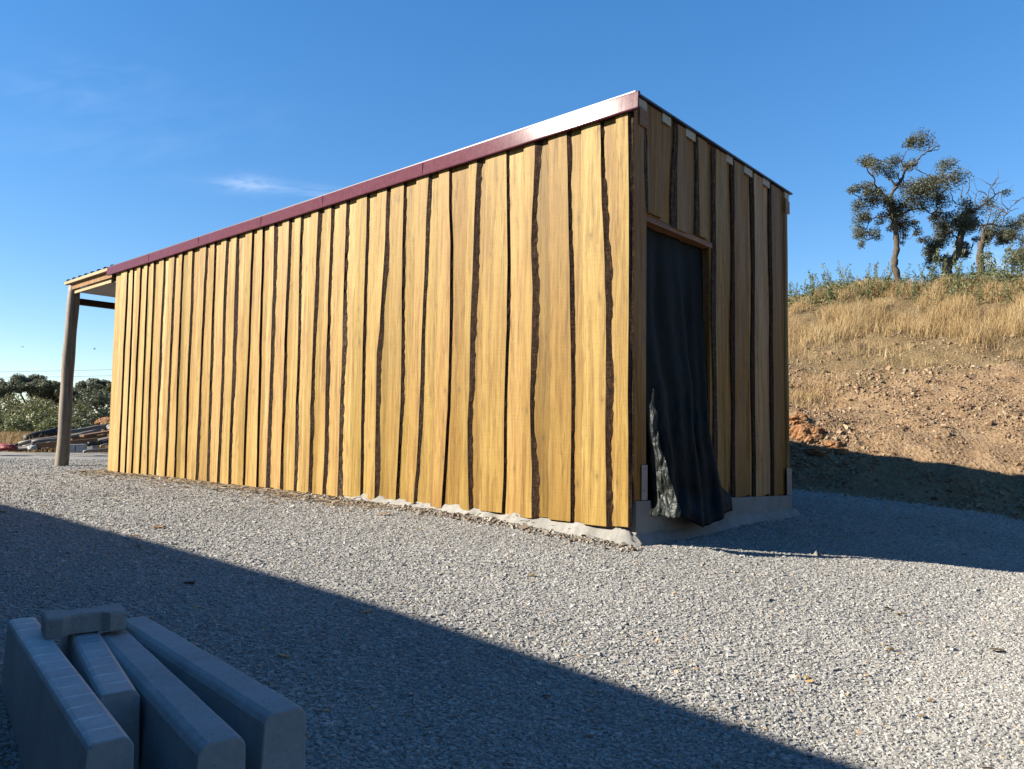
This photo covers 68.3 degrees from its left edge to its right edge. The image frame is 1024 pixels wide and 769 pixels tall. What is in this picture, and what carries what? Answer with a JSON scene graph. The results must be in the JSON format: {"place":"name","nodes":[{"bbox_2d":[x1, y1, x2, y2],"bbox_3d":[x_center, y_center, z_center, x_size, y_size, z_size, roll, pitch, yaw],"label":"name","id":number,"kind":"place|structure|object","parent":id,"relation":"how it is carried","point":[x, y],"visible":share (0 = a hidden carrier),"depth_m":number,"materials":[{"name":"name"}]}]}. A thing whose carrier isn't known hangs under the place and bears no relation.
{"place":"outdoors","nodes":[
{"label":"outdoors","id":0,"kind":"place"},
{"bbox_2d":[1,429,104,452],"bbox_3d":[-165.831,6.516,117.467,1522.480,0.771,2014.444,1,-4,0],"label":"ground","id":1,"kind":"structure","parent":0,"point":[33,452],"depth_m":19.87,"materials":[{"name":"green soil"}]},
{"bbox_2d":[0,378,8,399],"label":"oak tree","id":2,"kind":"object","parent":1,"relation":"on","point":[1,388],"visible":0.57,"depth_m":57.68,"materials":[{"name":"green plant"}]},
{"bbox_2d":[0,398,9,418],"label":"bush","id":3,"kind":"object","parent":1,"relation":"on","point":[2,410],"visible":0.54,"depth_m":45.28,"materials":[{"name":"green plant"}]},
{"bbox_2d":[0,414,34,432],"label":"bush","id":4,"kind":"object","parent":1,"relation":"on","point":[2,420],"visible":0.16,"depth_m":39.00,"materials":[{"name":"green plant"}]},
{"bbox_2d":[0,392,46,425],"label":"bush","id":5,"kind":"object","parent":1,"relation":"on","point":[12,405],"visible":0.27,"depth_m":47.30,"materials":[{"name":"green plant"}]},
{"bbox_2d":[0,409,57,433],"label":"bush","id":6,"kind":"object","parent":1,"relation":"on","point":[20,423],"visible":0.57,"depth_m":37.55,"materials":[{"name":"green plant"}]},
{"bbox_2d":[0,373,75,409],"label":"oak tree","id":7,"kind":"object","parent":1,"relation":"on","point":[35,384],"visible":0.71,"depth_m":58.90,"materials":[{"name":"green plant"}]},
{"bbox_2d":[10,397,73,428],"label":"bush","id":8,"kind":"object","parent":1,"relation":"on","point":[30,408],"visible":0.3,"depth_m":43.22,"materials":[{"name":"green plant"}]},
{"bbox_2d":[6,392,92,407],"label":"oak tree","id":9,"kind":"object","parent":1,"relation":"on","point":[27,395],"visible":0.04,"depth_m":71.01,"materials":[{"name":"green plant"}]},
{"bbox_2d":[34,415,93,430],"bbox_3d":[-21.896,2.183,36.920,2.253,1.516,2.174,1,-4,0],"label":"bush","id":10,"kind":"object","parent":1,"relation":"on","point":[50,425],"visible":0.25,"depth_m":36.42,"materials":[{"name":"green plant"}]},
{"bbox_2d":[37,380,104,410],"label":"oak tree","id":11,"kind":"object","parent":1,"relation":"on","point":[81,385],"visible":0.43,"depth_m":61.45,"materials":[{"name":"green plant"}]},
{"bbox_2d":[46,401,101,430],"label":"bush","id":12,"kind":"object","parent":1,"relation":"on","point":[77,406],"visible":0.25,"depth_m":41.14,"materials":[{"name":"green plant"}]},
{"bbox_2d":[54,386,110,430],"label":"bush","id":13,"kind":"object","parent":1,"relation":"on","point":[92,401],"visible":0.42,"depth_m":40.10,"materials":[{"name":"green plant"}]},
{"bbox_2d":[73,378,110,430],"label":"oak tree","id":14,"kind":"object","parent":1,"relation":"on","point":[103,384],"visible":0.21,"depth_m":63.05,"materials":[{"name":"green plant"}]},
{"bbox_2d":[92,407,109,417],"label":"bush","id":15,"kind":"object","parent":1,"relation":"on","point":[108,409],"visible":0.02,"depth_m":42.63,"materials":[{"name":"green plant"}]},
{"bbox_2d":[0,430,108,452],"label":"dry meadow","id":16,"kind":"structure","parent":0,"point":[13,437],"depth_m":21.57,"materials":[{"name":"plant"}]},
{"bbox_2d":[22,427,57,440],"bbox_3d":[-12.852,1.367,20.645,0.262,0.242,1.083,0,10,14],"label":"blackened log","id":17,"kind":"object","parent":16,"relation":"on","point":[44,433],"visible":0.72,"depth_m":20.52,"materials":[{"name":"black wood"}]},
{"bbox_2d":[52,426,74,435],"bbox_3d":[-12.658,1.338,21.051,0.240,0.225,0.877,-3,5,45],"label":"blackened log","id":18,"kind":"object","parent":16,"relation":"on","point":[55,433],"visible":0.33,"depth_m":20.94,"materials":[{"name":"black wood"}]},
{"bbox_2d":[94,417,109,429],"bbox_3d":[-11.794,1.140,21.948,0.683,0.413,0.508,1,-4,0],"label":"earth clod","id":19,"kind":"object","parent":16,"relation":"on","point":[103,421],"visible":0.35,"depth_m":21.81,"materials":[{"name":"brown soil"}]},
{"bbox_2d":[0,452,1023,768],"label":"gravel yard","id":20,"kind":"structure","parent":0,"point":[96,456],"depth_m":3.56,"materials":[{"name":"grey gravel"}]},
{"bbox_2d":[0,443,17,450],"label":"sack","id":21,"kind":"object","parent":20,"relation":"on","point":[7,447],"visible":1,"depth_m":17.44,"materials":[{"name":"red plastic"}]},
{"bbox_2d":[15,445,40,451],"bbox_3d":[-11.624,1.516,18.029,0.868,0.155,0.161,-3,-5,13],"label":"blackened log","id":22,"kind":"object","parent":20,"relation":"on","point":[22,448],"visible":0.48,"depth_m":17.99,"materials":[{"name":"grey wood"}]},
{"bbox_2d":[27,444,37,449],"bbox_3d":[-11.077,1.450,17.432,0.208,0.132,0.188,4,-5,-41],"label":"sack","id":23,"kind":"object","parent":20,"relation":"on","point":[32,447],"visible":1,"depth_m":17.38,"materials":[{"name":"white plastic"}]},
{"bbox_2d":[18,429,100,445],"bbox_3d":[-11.386,1.326,19.046,1.797,0.128,0.136,-10,3,-35],"label":"round log","id":24,"kind":"object","parent":20,"relation":"on","point":[25,442],"visible":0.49,"depth_m":18.83,"materials":[{"name":"grey wood"}]},
{"bbox_2d":[1,617,133,768],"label":"kerb stone","id":25,"kind":"object","parent":20,"relation":"on","point":[60,715],"visible":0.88,"depth_m":1.77,"materials":[{"name":"concrete"}]},
{"bbox_2d":[41,603,125,638],"bbox_3d":[-1.271,0.700,2.244,0.212,0.056,0.130,3,-4,-35],"label":"concrete paver","id":26,"kind":"object","parent":25,"relation":"on","point":[59,623],"visible":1,"depth_m":2.22,"materials":[{"name":"grey concrete"}]},
{"bbox_2d":[70,444,75,452],"bbox_3d":[-10.294,1.492,17.657,0.189,0.190,0.200,0,-3,-15],"label":"concrete block","id":27,"kind":"object","parent":20,"relation":"on","point":[72,447],"depth_m":17.57,"materials":[{"name":"grey concrete"}]},
{"bbox_2d":[76,444,86,451],"bbox_3d":[-10.096,1.491,17.708,0.190,0.190,0.200,-1,-3,-15],"label":"concrete block","id":28,"kind":"object","parent":20,"relation":"on","point":[80,447],"depth_m":17.62,"materials":[{"name":"grey concrete"}]},
{"bbox_2d":[72,433,106,439],"bbox_3d":[-10.680,1.327,19.098,0.787,0.122,0.127,-5,-1,-23],"label":"round log","id":29,"kind":"object","parent":20,"relation":"on","point":[90,437],"visible":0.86,"depth_m":19.06,"materials":[{"name":"wood"}]},
{"bbox_2d":[79,430,108,436],"bbox_3d":[-10.591,1.251,19.351,0.200,0.060,0.912,-1,5,27],"label":"timber plank","id":30,"kind":"object","parent":29,"relation":"on","point":[94,433],"visible":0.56,"depth_m":19.17,"materials":[{"name":"brown wood"}]},
{"bbox_2d":[87,445,96,449],"bbox_3d":[-10.181,1.511,18.233,0.226,0.190,0.200,-4,-4,0],"label":"concrete block","id":31,"kind":"object","parent":20,"relation":"on","point":[93,447],"depth_m":18.13,"materials":[{"name":"grey concrete"}]},
{"bbox_2d":[36,438,97,447],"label":"timber beam","id":32,"kind":"structure","parent":31,"relation":"on","point":[54,444],"depth_m":17.82,"materials":[{"name":"wood"}]},
{"bbox_2d":[87,439,108,446],"bbox_3d":[-9.905,1.394,18.242,0.127,0.122,0.697,-1,5,28],"label":"round log","id":33,"kind":"object","parent":32,"relation":"on","point":[92,443],"visible":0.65,"depth_m":18.10,"materials":[{"name":"grey wood"}]},
{"bbox_2d":[83,448,107,452],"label":"thin branch","id":34,"kind":"object","parent":20,"relation":"on","point":[93,450],"visible":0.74,"depth_m":16.97,"materials":[{"name":"grey wood"}]},
{"bbox_2d":[60,631,139,768],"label":"kerb stone","id":35,"kind":"object","parent":20,"relation":"on","point":[91,658],"visible":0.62,"depth_m":1.84,"materials":[{"name":"concrete"}]},
{"bbox_2d":[98,436,108,440],"bbox_3d":[-10.177,1.384,18.942,0.200,0.100,0.812,0,4,6],"label":"timber plank","id":36,"kind":"object","parent":20,"relation":"on","point":[103,439],"visible":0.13,"depth_m":18.80,"materials":[{"name":"grey wood"}]},
{"bbox_2d":[101,630,244,768],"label":"kerb stone","id":37,"kind":"object","parent":20,"relation":"on","point":[183,725],"visible":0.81,"depth_m":1.67,"materials":[{"name":"concrete"}]},
{"bbox_2d":[124,616,305,768],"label":"kerb stone","id":38,"kind":"object","parent":20,"relation":"on","point":[266,724],"visible":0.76,"depth_m":1.74,"materials":[{"name":"concrete"}]},
{"bbox_2d":[45,469,505,525],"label":"wood chips","id":39,"kind":"object","parent":20,"relation":"on","point":[290,494],"visible":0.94,"depth_m":8.28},
{"bbox_2d":[54,90,800,545],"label":"timber shed","id":40,"kind":"structure","parent":20,"relation":"on","point":[462,330],"depth_m":6.99,"materials":[{"name":"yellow wood"}]},
{"bbox_2d":[646,226,732,527],"bbox_3d":[1.436,-0.045,6.150,0.402,2.357,1.579,-2,-4,32],"label":"door curtain","id":41,"kind":"object","parent":40,"relation":"hanging from","point":[685,479],"depth_m":6.07,"materials":[{"name":"black fabric"}]},
{"bbox_2d":[297,492,642,552],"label":"concrete crumbs","id":42,"kind":"object","parent":20,"relation":"on","point":[477,519],"visible":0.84,"depth_m":5.96,"materials":[{"name":"grey concrete"}]},
{"bbox_2d":[0,467,1023,768],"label":"litter","id":43,"kind":"object","parent":20,"relation":"on","point":[542,695],"visible":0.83,"depth_m":4.97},
{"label":"round log","id":44,"kind":"object","parent":20,"relation":"on","visible":0},
{"bbox_2d":[32,433,85,442],"bbox_3d":[-11.234,1.344,18.744,1.184,0.122,0.124,-10,4,-44],"label":"round log","id":45,"kind":"object","parent":44,"relation":"on","point":[48,439],"visible":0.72,"depth_m":18.56,"materials":[{"name":"grey wood"}]},
{"bbox_2d":[0,0,1023,419],"label":"sky","id":46,"kind":"structure","parent":0,"point":[130,129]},
{"bbox_2d":[788,280,1023,520],"bbox_3d":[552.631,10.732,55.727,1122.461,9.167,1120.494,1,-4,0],"label":"hillside","id":47,"kind":"structure","parent":0,"point":[886,470],"depth_m":12.00,"materials":[{"name":"brown soil"}]},
{"bbox_2d":[789,413,807,424],"bbox_3d":[4.499,0.561,11.953,0.382,0.224,0.277,1,-4,0],"label":"rock","id":48,"kind":"object","parent":47,"relation":"on","point":[797,418],"visible":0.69,"depth_m":11.85,"materials":[{"name":"brown stone"}]},
{"bbox_2d":[789,422,825,443],"bbox_3d":[4.563,0.798,11.692,0.588,0.426,0.481,1,-4,0],"label":"rock","id":49,"kind":"object","parent":47,"relation":"on","point":[807,432],"visible":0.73,"depth_m":11.54,"materials":[{"name":"brown stone"}]},
{"bbox_2d":[808,270,815,292],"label":"weed","id":50,"kind":"object","parent":47,"relation":"on","point":[810,275],"visible":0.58,"depth_m":21.05,"materials":[{"name":"green plant"}]},
{"bbox_2d":[808,273,816,301],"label":"weed","id":51,"kind":"object","parent":47,"relation":"on","point":[813,293],"visible":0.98,"depth_m":20.32,"materials":[{"name":"green plant"}]},
{"bbox_2d":[805,447,828,455],"bbox_3d":[4.548,1.022,11.256,0.315,0.195,0.283,-3,-5,42],"label":"rock","id":52,"kind":"object","parent":47,"relation":"on","point":[817,451],"visible":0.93,"depth_m":11.18,"materials":[{"name":"stone"}]},
{"bbox_2d":[815,272,825,293],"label":"weed","id":53,"kind":"object","parent":47,"relation":"on","point":[820,283],"visible":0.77,"depth_m":20.94,"materials":[{"name":"green plant"}]},
{"bbox_2d":[821,263,835,306],"bbox_3d":[8.221,-2.524,19.629,0.426,1.313,0.332,0,-4,6],"label":"weed","id":54,"kind":"object","parent":47,"relation":"on","point":[827,285],"visible":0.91,"depth_m":19.63,"materials":[{"name":"green plant"}]},
{"bbox_2d":[822,441,842,449],"bbox_3d":[4.825,0.962,11.355,0.333,0.232,0.276,1,-4,0],"label":"rock","id":55,"kind":"object","parent":47,"relation":"on","point":[833,445],"visible":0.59,"depth_m":11.29,"materials":[{"name":"orange stone"}]},
{"bbox_2d":[834,447,848,454],"bbox_3d":[4.895,1.014,11.209,0.224,0.173,0.199,1,-4,0],"label":"rock","id":56,"kind":"object","parent":47,"relation":"on","point":[843,451],"visible":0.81,"depth_m":11.15,"materials":[{"name":"brown stone"}]},
{"bbox_2d":[836,260,849,287],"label":"weed","id":57,"kind":"object","parent":47,"relation":"on","point":[843,280],"visible":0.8,"depth_m":20.95,"materials":[{"name":"green plant"}]},
{"bbox_2d":[837,264,850,283],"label":"weed","id":58,"kind":"object","parent":47,"relation":"on","point":[845,272],"visible":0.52,"depth_m":22.03,"materials":[{"name":"green plant"}]},
{"bbox_2d":[864,266,876,300],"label":"weed","id":59,"kind":"object","parent":47,"relation":"on","point":[869,282],"visible":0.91,"depth_m":19.84,"materials":[{"name":"green plant"}]},
{"bbox_2d":[873,262,878,275],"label":"weed","id":60,"kind":"object","parent":47,"relation":"on","point":[876,266],"visible":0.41,"depth_m":20.95,"materials":[{"name":"green plant"}]},
{"bbox_2d":[880,262,893,294],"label":"weed","id":61,"kind":"object","parent":47,"relation":"on","point":[883,286],"visible":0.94,"depth_m":19.97,"materials":[{"name":"green plant"}]},
{"bbox_2d":[886,266,892,291],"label":"weed","id":62,"kind":"object","parent":47,"relation":"on","point":[887,281],"visible":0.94,"depth_m":19.85,"materials":[{"name":"green plant"}]},
{"bbox_2d":[896,277,901,298],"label":"weed","id":63,"kind":"object","parent":47,"relation":"on","point":[898,287],"visible":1,"depth_m":19.04,"materials":[{"name":"green plant"}]},
{"bbox_2d":[899,263,911,295],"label":"weed","id":64,"kind":"object","parent":47,"relation":"on","point":[906,276],"visible":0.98,"depth_m":19.23,"materials":[{"name":"green plant"}]},
{"bbox_2d":[788,273,1023,410],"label":"dry grass","id":65,"kind":"structure","parent":47,"relation":"on","point":[858,317],"depth_m":17.03,"materials":[{"name":"plant"}]},
{"bbox_2d":[788,265,1023,313],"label":"undergrowth","id":66,"kind":"object","parent":47,"relation":"on","point":[1012,279],"visible":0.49,"depth_m":19.61,"materials":[{"name":"green plant"}]},
{"bbox_2d":[789,318,1023,520],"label":"rubble","id":67,"kind":"object","parent":47,"relation":"on","point":[838,430],"visible":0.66,"depth_m":11.93,"materials":[{"name":"beige stone"}]},
{"bbox_2d":[845,127,973,286],"bbox_3d":[10.555,-4.614,20.308,3.101,4.714,2.880,1,-4,0],"label":"oak tree","id":68,"kind":"object","parent":47,"relation":"on","point":[915,189],"visible":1,"depth_m":20.38,"materials":[{"name":"green plant"}]},
{"bbox_2d":[911,278,916,300],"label":"weed","id":69,"kind":"object","parent":47,"relation":"on","point":[913,290],"visible":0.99,"depth_m":18.80,"materials":[{"name":"green plant"}]},
{"bbox_2d":[912,266,927,296],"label":"weed","id":70,"kind":"object","parent":47,"relation":"on","point":[915,276],"visible":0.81,"depth_m":19.29,"materials":[{"name":"green plant"}]},
{"bbox_2d":[927,250,938,289],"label":"weed","id":71,"kind":"object","parent":47,"relation":"on","point":[933,279],"visible":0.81,"depth_m":19.38,"materials":[{"name":"green plant"}]},
{"bbox_2d":[936,248,949,277],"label":"weed","id":72,"kind":"object","parent":47,"relation":"on","point":[940,268],"visible":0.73,"depth_m":20.21,"materials":[{"name":"green plant"}]},
{"bbox_2d":[943,259,950,282],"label":"weed","id":73,"kind":"object","parent":47,"relation":"on","point":[949,269],"visible":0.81,"depth_m":19.71,"materials":[{"name":"green plant"}]},
{"bbox_2d":[948,262,964,297],"bbox_3d":[10.628,-2.391,18.055,0.383,1.099,0.237,-2,-5,40],"label":"weed","id":74,"kind":"object","parent":47,"relation":"on","point":[957,282],"visible":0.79,"depth_m":18.04,"materials":[{"name":"green plant"}]},
{"bbox_2d":[952,246,964,280],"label":"weed","id":75,"kind":"object","parent":47,"relation":"on","point":[954,256],"visible":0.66,"depth_m":19.53,"materials":[{"name":"green plant"}]},
{"bbox_2d":[951,263,971,298],"bbox_3d":[10.721,-2.380,18.047,0.242,1.105,0.476,4,-5,-38],"label":"weed","id":76,"kind":"object","parent":47,"relation":"on","point":[960,283],"visible":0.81,"depth_m":18.00,"materials":[{"name":"green plant"}]},
{"bbox_2d":[916,169,1013,277],"bbox_3d":[12.821,-4.266,21.087,2.650,3.887,1.575,1,-4,0],"label":"oak tree","id":77,"kind":"object","parent":47,"relation":"on","point":[966,220],"visible":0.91,"depth_m":20.97,"materials":[{"name":"green plant"}]},
{"bbox_2d":[967,268,971,288],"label":"weed","id":78,"kind":"object","parent":47,"relation":"on","point":[969,275],"visible":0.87,"depth_m":19.03,"materials":[{"name":"green plant"}]},
{"bbox_2d":[970,264,974,279],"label":"weed","id":79,"kind":"object","parent":47,"relation":"on","point":[972,273],"visible":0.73,"depth_m":19.47,"materials":[{"name":"green plant"}]},
{"bbox_2d":[976,256,986,275],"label":"weed","id":80,"kind":"object","parent":47,"relation":"on","point":[980,265],"visible":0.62,"depth_m":19.77,"materials":[{"name":"green plant"}]},
{"bbox_2d":[971,252,992,280],"bbox_3d":[14.130,-3.144,22.846,1.463,1.831,0.877,1,-4,0],"label":"weed","id":81,"kind":"object","parent":47,"relation":"on","point":[983,263],"visible":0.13,"depth_m":22.79,"materials":[{"name":"green plant"}]},
{"bbox_2d":[976,276,990,302],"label":"weed","id":82,"kind":"object","parent":47,"relation":"on","point":[981,290],"visible":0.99,"depth_m":17.59,"materials":[{"name":"green plant"}]},
{"bbox_2d":[978,238,994,281],"bbox_3d":[12.014,-3.134,19.076,0.383,1.182,0.299,-3,-5,44],"label":"weed","id":83,"kind":"object","parent":47,"relation":"on","point":[991,266],"visible":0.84,"depth_m":19.08,"materials":[{"name":"green plant"}]},
{"bbox_2d":[976,186,1023,275],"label":"oak tree","id":84,"kind":"object","parent":47,"relation":"on","point":[988,233],"visible":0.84,"depth_m":23.43,"materials":[{"name":"green plant"}]},
{"bbox_2d":[990,248,1011,285],"bbox_3d":[11.873,-2.799,18.341,0.436,1.054,0.292,-3,-5,44],"label":"weed","id":85,"kind":"object","parent":47,"relation":"on","point":[997,276],"visible":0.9,"depth_m":18.36,"materials":[{"name":"green plant"}]},
{"bbox_2d":[1000,273,1010,304],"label":"weed","id":86,"kind":"object","parent":47,"relation":"on","point":[1007,292],"visible":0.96,"depth_m":17.14,"materials":[{"name":"green plant"}]},
{"bbox_2d":[999,241,1017,274],"bbox_3d":[12.778,-3.162,19.440,0.476,1.105,0.242,-1,-4,28],"label":"weed","id":87,"kind":"object","parent":47,"relation":"on","point":[1008,261],"visible":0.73,"depth_m":19.44,"materials":[{"name":"green plant"}]},
{"bbox_2d":[1003,212,1023,271],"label":"oak tree","id":88,"kind":"object","parent":47,"relation":"on","point":[1020,250],"visible":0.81,"depth_m":22.43,"materials":[{"name":"green plant"}]},
{"bbox_2d":[1015,252,1023,278],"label":"weed","id":89,"kind":"object","parent":47,"relation":"on","point":[1020,263],"visible":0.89,"depth_m":18.69,"materials":[{"name":"green plant"}]},
{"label":"round log","id":90,"kind":"object","parent":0,"visible":0},
{"bbox_2d":[71,424,107,432],"bbox_3d":[-11.332,1.205,20.154,0.181,0.175,1.039,-2,5,37],"label":"round log","id":91,"kind":"object","parent":90,"relation":"on","point":[89,428],"visible":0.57,"depth_m":20.15,"materials":[{"name":"grey wood"}]}
]}

